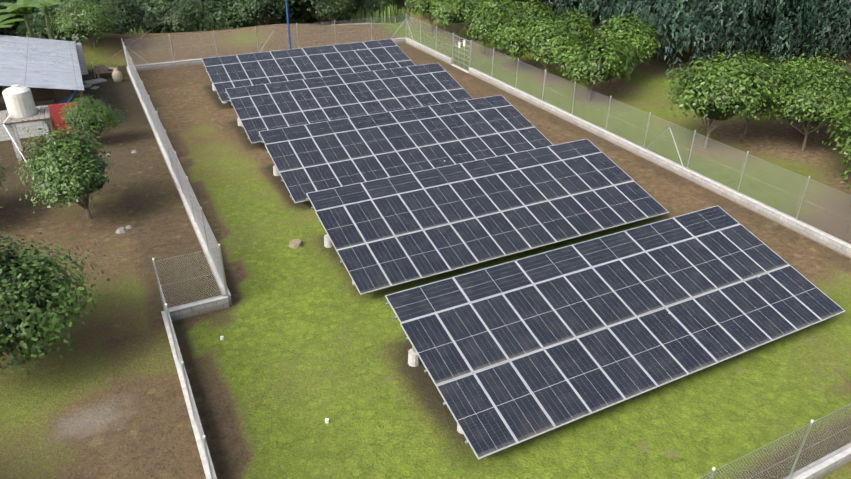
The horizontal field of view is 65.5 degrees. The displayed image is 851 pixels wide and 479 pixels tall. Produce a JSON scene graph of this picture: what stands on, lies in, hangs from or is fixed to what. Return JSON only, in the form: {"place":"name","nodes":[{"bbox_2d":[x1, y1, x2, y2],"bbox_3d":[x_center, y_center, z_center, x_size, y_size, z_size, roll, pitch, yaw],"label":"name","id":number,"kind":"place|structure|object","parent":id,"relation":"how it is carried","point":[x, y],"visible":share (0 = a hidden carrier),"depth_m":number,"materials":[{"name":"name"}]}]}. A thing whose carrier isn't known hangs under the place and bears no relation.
{"place":"outdoors","nodes":[
{"label":"outdoors","id":0,"kind":"place"},
{"bbox_2d":[0,0,850,478],"bbox_3d":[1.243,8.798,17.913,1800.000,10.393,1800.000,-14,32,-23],"label":"ground","id":1,"kind":"structure","parent":0,"point":[296,356],"depth_m":21.44,"materials":[{"name":"green plant"}]},
{"bbox_2d":[0,157,15,199],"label":"citrus tree","id":2,"kind":"object","parent":1,"relation":"on","point":[2,180],"visible":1,"depth_m":27.30,"materials":[{"name":"green plant"}]},
{"bbox_2d":[0,14,23,27],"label":"banana plant","id":3,"kind":"object","parent":1,"relation":"on","point":[2,17],"visible":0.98,"depth_m":45.33,"materials":[{"name":"green plant"}]},
{"bbox_2d":[0,0,51,35],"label":"tree","id":4,"kind":"object","parent":1,"relation":"on","point":[4,29],"visible":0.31,"depth_m":59.82,"materials":[{"name":"green plant"}]},
{"bbox_2d":[0,85,53,160],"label":"water tank stand","id":5,"kind":"object","parent":1,"relation":"on","point":[20,103],"visible":0.94,"depth_m":32.63,"materials":[{"name":"plastic"}]},
{"bbox_2d":[0,0,62,37],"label":"banana plant","id":6,"kind":"object","parent":1,"relation":"on","point":[24,7],"visible":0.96,"depth_m":47.86,"materials":[{"name":"green plant"}]},
{"bbox_2d":[14,0,62,39],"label":"banana plant","id":7,"kind":"object","parent":1,"relation":"on","point":[50,31],"visible":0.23,"depth_m":51.14,"materials":[{"name":"green plant"}]},
{"bbox_2d":[11,17,70,40],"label":"tree","id":8,"kind":"object","parent":1,"relation":"on","point":[39,28],"visible":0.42,"depth_m":58.44,"materials":[{"name":"green plant"}]},
{"bbox_2d":[0,43,87,140],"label":"house","id":9,"kind":"structure","parent":1,"relation":"on","point":[60,95],"depth_m":36.37,"materials":[{"name":"paint"}]},
{"bbox_2d":[0,35,83,89],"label":"shed roof","id":10,"kind":"structure","parent":9,"relation":"attached to","point":[38,63],"depth_m":39.44,"materials":[{"name":"grey metal"}]},
{"bbox_2d":[2,0,90,36],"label":"tree","id":11,"kind":"object","parent":1,"relation":"on","point":[39,14],"visible":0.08,"depth_m":60.55,"materials":[{"name":"green plant"}]},
{"bbox_2d":[0,207,117,375],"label":"citrus tree","id":12,"kind":"object","parent":1,"relation":"on","point":[28,288],"visible":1,"depth_m":17.83,"materials":[{"name":"green plant"}]},
{"bbox_2d":[6,115,116,219],"bbox_3d":[-14.412,-2.619,26.669,4.440,4.400,5.237,-14,32,-23],"label":"citrus tree","id":13,"kind":"object","parent":1,"relation":"on","point":[70,168],"visible":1,"depth_m":25.79,"materials":[{"name":"green plant"}]},
{"bbox_2d":[36,0,132,47],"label":"citrus tree","id":14,"kind":"object","parent":1,"relation":"on","point":[97,18],"visible":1,"depth_m":47.30,"materials":[{"name":"green plant"}]},
{"bbox_2d":[56,94,127,143],"bbox_3d":[-17.335,-6.222,34.526,3.456,2.904,2.931,-5,30,-10],"label":"citrus tree","id":15,"kind":"object","parent":1,"relation":"on","point":[97,116],"visible":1,"depth_m":33.99,"materials":[{"name":"green plant"}]},
{"bbox_2d":[54,7,133,42],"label":"tree","id":16,"kind":"object","parent":1,"relation":"on","point":[80,38],"visible":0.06,"depth_m":59.29,"materials":[{"name":"green plant"}]},
{"bbox_2d":[83,78,106,88],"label":"yard slabs","id":17,"kind":"structure","parent":1,"relation":"on","point":[93,81],"depth_m":45.22,"materials":[{"name":"concrete"}]},
{"bbox_2d":[92,64,117,77],"bbox_3d":[-22.412,-11.922,46.397,1.564,1.050,0.700,-14,32,-23],"label":"table","id":18,"kind":"object","parent":1,"relation":"on","point":[99,69],"visible":0.85,"depth_m":46.13,"materials":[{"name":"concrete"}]},
{"bbox_2d":[81,0,151,34],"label":"tree","id":19,"kind":"object","parent":1,"relation":"on","point":[132,11],"visible":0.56,"depth_m":55.87,"materials":[{"name":"green plant"}]},
{"bbox_2d":[112,68,122,81],"bbox_3d":[-21.170,-11.280,45.421,0.667,0.900,0.493,-14,32,-23],"label":"clay pot","id":20,"kind":"object","parent":1,"relation":"on","point":[117,75],"visible":1,"depth_m":45.28,"materials":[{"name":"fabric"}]},
{"bbox_2d":[114,0,198,33],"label":"tree","id":21,"kind":"object","parent":1,"relation":"on","point":[155,7],"visible":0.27,"depth_m":62.05,"materials":[{"name":"green plant"}]},
{"bbox_2d":[156,0,213,31],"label":"tree","id":22,"kind":"object","parent":1,"relation":"on","point":[191,15],"visible":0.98,"depth_m":57.07,"materials":[{"name":"green plant"}]},
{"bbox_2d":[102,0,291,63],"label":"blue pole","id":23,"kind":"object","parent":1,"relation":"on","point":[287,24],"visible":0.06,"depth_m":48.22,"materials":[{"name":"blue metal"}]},
{"bbox_2d":[171,0,268,31],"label":"tree","id":24,"kind":"object","parent":1,"relation":"on","point":[221,11],"visible":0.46,"depth_m":62.28,"materials":[{"name":"green plant"}]},
{"bbox_2d":[228,0,291,26],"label":"tree","id":25,"kind":"object","parent":1,"relation":"on","point":[260,9],"visible":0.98,"depth_m":59.97,"materials":[{"name":"green plant"}]},
{"bbox_2d":[124,4,409,33],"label":"reeds","id":26,"kind":"object","parent":1,"relation":"on","point":[389,12],"visible":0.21,"depth_m":64.04,"materials":[{"name":"green plant"}]},
{"bbox_2d":[242,0,328,26],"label":"tree","id":27,"kind":"object","parent":1,"relation":"on","point":[304,14],"visible":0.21,"depth_m":65.04,"materials":[{"name":"green plant"}]},
{"bbox_2d":[295,6,314,23],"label":"tree","id":28,"kind":"object","parent":1,"relation":"on","point":[308,19],"visible":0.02,"depth_m":73.10,"materials":[{"name":"green plant"}]},
{"bbox_2d":[201,39,414,102],"bbox_3d":[-7.462,-11.419,44.907,13.930,1.947,5.580,-14,32,-23],"label":"solar table","id":29,"kind":"object","parent":1,"relation":"on","point":[240,70],"visible":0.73,"depth_m":44.90,"materials":[{"name":"blue glass"}]},
{"bbox_2d":[290,0,355,24],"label":"tree","id":30,"kind":"object","parent":1,"relation":"on","point":[322,18],"visible":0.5,"depth_m":63.86,"materials":[{"name":"green plant"}]},
{"bbox_2d":[307,6,355,24],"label":"tree","id":31,"kind":"object","parent":1,"relation":"on","point":[341,18],"visible":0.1,"depth_m":71.32,"materials":[{"name":"green plant"}]},
{"bbox_2d":[312,0,356,23],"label":"tree","id":32,"kind":"object","parent":1,"relation":"on","point":[331,8],"visible":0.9,"depth_m":61.70,"materials":[{"name":"green plant"}]},
{"bbox_2d":[225,63,472,142],"bbox_3d":[-4.078,-8.042,38.910,13.930,1.952,5.579,-14,32,-23],"label":"solar table","id":33,"kind":"object","parent":1,"relation":"on","point":[301,102],"visible":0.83,"depth_m":38.71,"materials":[{"name":"blue glass"}]},
{"bbox_2d":[352,0,395,17],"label":"tree","id":34,"kind":"object","parent":1,"relation":"on","point":[370,6],"visible":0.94,"depth_m":66.07,"materials":[{"name":"green plant"}]},
{"bbox_2d":[258,95,552,202],"bbox_3d":[-0.630,-4.608,32.825,13.930,1.946,5.578,-14,32,-23],"label":"solar table","id":35,"kind":"object","parent":1,"relation":"on","point":[365,148],"visible":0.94,"depth_m":32.42,"materials":[{"name":"blue glass"}]},
{"bbox_2d":[404,0,444,30],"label":"orchard tree","id":36,"kind":"object","parent":1,"relation":"on","point":[421,7],"visible":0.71,"depth_m":57.80,"materials":[{"name":"green plant"}]},
{"bbox_2d":[49,22,850,423],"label":"field clutter","id":37,"kind":"object","parent":1,"relation":"on","point":[293,244],"visible":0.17,"depth_m":25.75,"materials":[{"name":"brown wood"}]},
{"bbox_2d":[431,0,484,40],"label":"orchard tree","id":38,"kind":"object","parent":1,"relation":"on","point":[451,11],"visible":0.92,"depth_m":54.90,"materials":[{"name":"green plant"}]},
{"bbox_2d":[451,33,471,72],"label":"gate","id":39,"kind":"structure","parent":1,"relation":"on","point":[464,53],"depth_m":48.70,"materials":[{"name":"metal"}]},
{"bbox_2d":[465,0,489,8],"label":"orchard tree","id":40,"kind":"object","parent":1,"relation":"on","point":[482,1],"visible":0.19,"depth_m":60.34,"materials":[{"name":"green plant"}]},
{"bbox_2d":[459,2,514,53],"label":"orchard tree","id":41,"kind":"object","parent":1,"relation":"on","point":[480,21],"visible":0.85,"depth_m":51.04,"materials":[{"name":"green plant"}]},
{"bbox_2d":[306,139,668,294],"bbox_3d":[2.741,-1.219,26.813,13.930,1.946,5.578,-14,32,-23],"label":"solar table","id":42,"kind":"object","parent":1,"relation":"on","point":[466,214],"visible":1,"depth_m":26.16,"materials":[{"name":"blue glass"}]},
{"bbox_2d":[126,37,850,478],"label":"low perimeter wall","id":43,"kind":"structure","parent":1,"relation":"on","point":[754,205],"depth_m":28.48,"materials":[{"name":"grey concrete"}]},
{"bbox_2d":[121,13,850,478],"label":"fence posts","id":44,"kind":"object","parent":43,"relation":"on","point":[491,77],"visible":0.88,"depth_m":26.82,"materials":[{"name":"grey metal"}]},
{"bbox_2d":[123,15,850,478],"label":"fence","id":45,"kind":"object","parent":43,"relation":"on","point":[557,83],"visible":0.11,"depth_m":29.32,"materials":[{"name":"grey metal"}]},
{"bbox_2d":[478,0,520,15],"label":"orchard tree","id":46,"kind":"object","parent":1,"relation":"on","point":[506,4],"visible":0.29,"depth_m":56.73,"materials":[{"name":"green plant"}]},
{"bbox_2d":[483,15,539,67],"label":"orchard tree","id":47,"kind":"object","parent":1,"relation":"on","point":[507,36],"visible":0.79,"depth_m":47.39,"materials":[{"name":"green plant"}]},
{"bbox_2d":[511,0,539,6],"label":"orchard tree","id":48,"kind":"object","parent":1,"relation":"on","point":[524,1],"visible":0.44,"depth_m":61.59,"materials":[{"name":"green plant"}]},
{"bbox_2d":[504,0,556,25],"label":"orchard tree","id":49,"kind":"object","parent":1,"relation":"on","point":[543,12],"visible":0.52,"depth_m":52.67,"materials":[{"name":"green plant"}]},
{"bbox_2d":[518,15,581,80],"bbox_3d":[8.652,-13.096,45.591,4.580,4.559,5.050,-14,32,-23],"label":"orchard tree","id":50,"kind":"object","parent":1,"relation":"on","point":[545,43],"visible":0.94,"depth_m":44.43,"materials":[{"name":"green plant"}]},
{"bbox_2d":[538,7,599,62],"bbox_3d":[10.679,-15.265,49.648,4.884,4.409,4.429,-8,30,-15],"label":"orchard tree","id":51,"kind":"object","parent":1,"relation":"on","point":[577,23],"visible":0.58,"depth_m":48.52,"materials":[{"name":"green plant"}]},
{"bbox_2d":[528,0,610,24],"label":"bamboo clump","id":52,"kind":"object","parent":1,"relation":"on","point":[563,7],"visible":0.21,"depth_m":61.94,"materials":[{"name":"green plant"}]},
{"bbox_2d":[552,29,633,99],"bbox_3d":[10.558,-10.864,41.627,5.050,4.559,4.580,2,29,2],"label":"orchard tree","id":53,"kind":"object","parent":1,"relation":"on","point":[597,58],"visible":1,"depth_m":40.52,"materials":[{"name":"green plant"}]},
{"bbox_2d":[385,205,844,459],"bbox_3d":[6.189,2.243,20.669,13.930,1.948,5.578,-14,32,-23],"label":"solar table","id":54,"kind":"object","parent":1,"relation":"on","point":[559,345],"visible":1,"depth_m":19.88,"materials":[{"name":"blue glass"}]},
{"bbox_2d":[600,34,644,88],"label":"orchard tree","id":55,"kind":"object","parent":1,"relation":"on","point":[632,59],"visible":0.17,"depth_m":43.25,"materials":[{"name":"green plant"}]},
{"bbox_2d":[540,0,704,35],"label":"bamboo clump","id":56,"kind":"object","parent":1,"relation":"on","point":[559,9],"visible":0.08,"depth_m":61.25,"materials":[{"name":"green plant"}]},
{"bbox_2d":[596,6,660,77],"bbox_3d":[13.997,-13.574,46.245,4.870,4.848,5.370,6,30,10],"label":"orchard tree","id":57,"kind":"object","parent":1,"relation":"on","point":[645,38],"visible":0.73,"depth_m":45.10,"materials":[{"name":"green plant"}]},
{"bbox_2d":[575,0,824,77],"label":"bamboo clump","id":58,"kind":"object","parent":1,"relation":"on","point":[730,14],"visible":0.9,"depth_m":47.67,"materials":[{"name":"green plant"}]},
{"bbox_2d":[661,42,786,148],"bbox_3d":[15.227,-7.326,34.384,5.852,5.533,6.592,7,30,12],"label":"orchard tree","id":59,"kind":"object","parent":1,"relation":"on","point":[724,90],"visible":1,"depth_m":32.84,"materials":[{"name":"green plant"}]},
{"bbox_2d":[719,46,808,134],"bbox_3d":[17.989,-7.907,36.142,5.674,4.857,5.452,14,32,23],"label":"orchard tree","id":60,"kind":"object","parent":1,"relation":"on","point":[760,61],"visible":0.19,"depth_m":34.92,"materials":[{"name":"green plant"}]},
{"bbox_2d":[704,0,850,61],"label":"bamboo clump","id":61,"kind":"object","parent":1,"relation":"on","point":[841,17],"visible":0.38,"depth_m":50.62,"materials":[{"name":"green plant"}]},
{"bbox_2d":[760,57,850,150],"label":"orchard tree","id":62,"kind":"object","parent":1,"relation":"on","point":[808,99],"visible":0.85,"depth_m":32.83,"materials":[{"name":"green plant"}]},
{"bbox_2d":[775,45,850,130],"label":"orchard tree","id":63,"kind":"object","parent":1,"relation":"on","point":[812,63],"visible":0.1,"depth_m":36.09,"materials":[{"name":"green plant"}]},
{"bbox_2d":[782,0,850,47],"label":"bamboo clump","id":64,"kind":"object","parent":1,"relation":"on","point":[838,1],"visible":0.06,"depth_m":55.78,"materials":[{"name":"green plant"}]},
{"bbox_2d":[822,94,850,163],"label":"orchard tree","id":65,"kind":"object","parent":1,"relation":"on","point":[846,122],"visible":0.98,"depth_m":29.87,"materials":[{"name":"green plant"}]},
{"bbox_2d":[834,99,850,137],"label":"orchard tree","id":66,"kind":"object","parent":1,"relation":"on","point":[846,108],"visible":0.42,"depth_m":30.71,"materials":[{"name":"green plant"}]},
{"bbox_2d":[836,138,850,187],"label":"orchard tree","id":67,"kind":"object","parent":1,"relation":"on","point":[845,172],"visible":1,"depth_m":26.82,"materials":[{"name":"green plant"}]}
]}

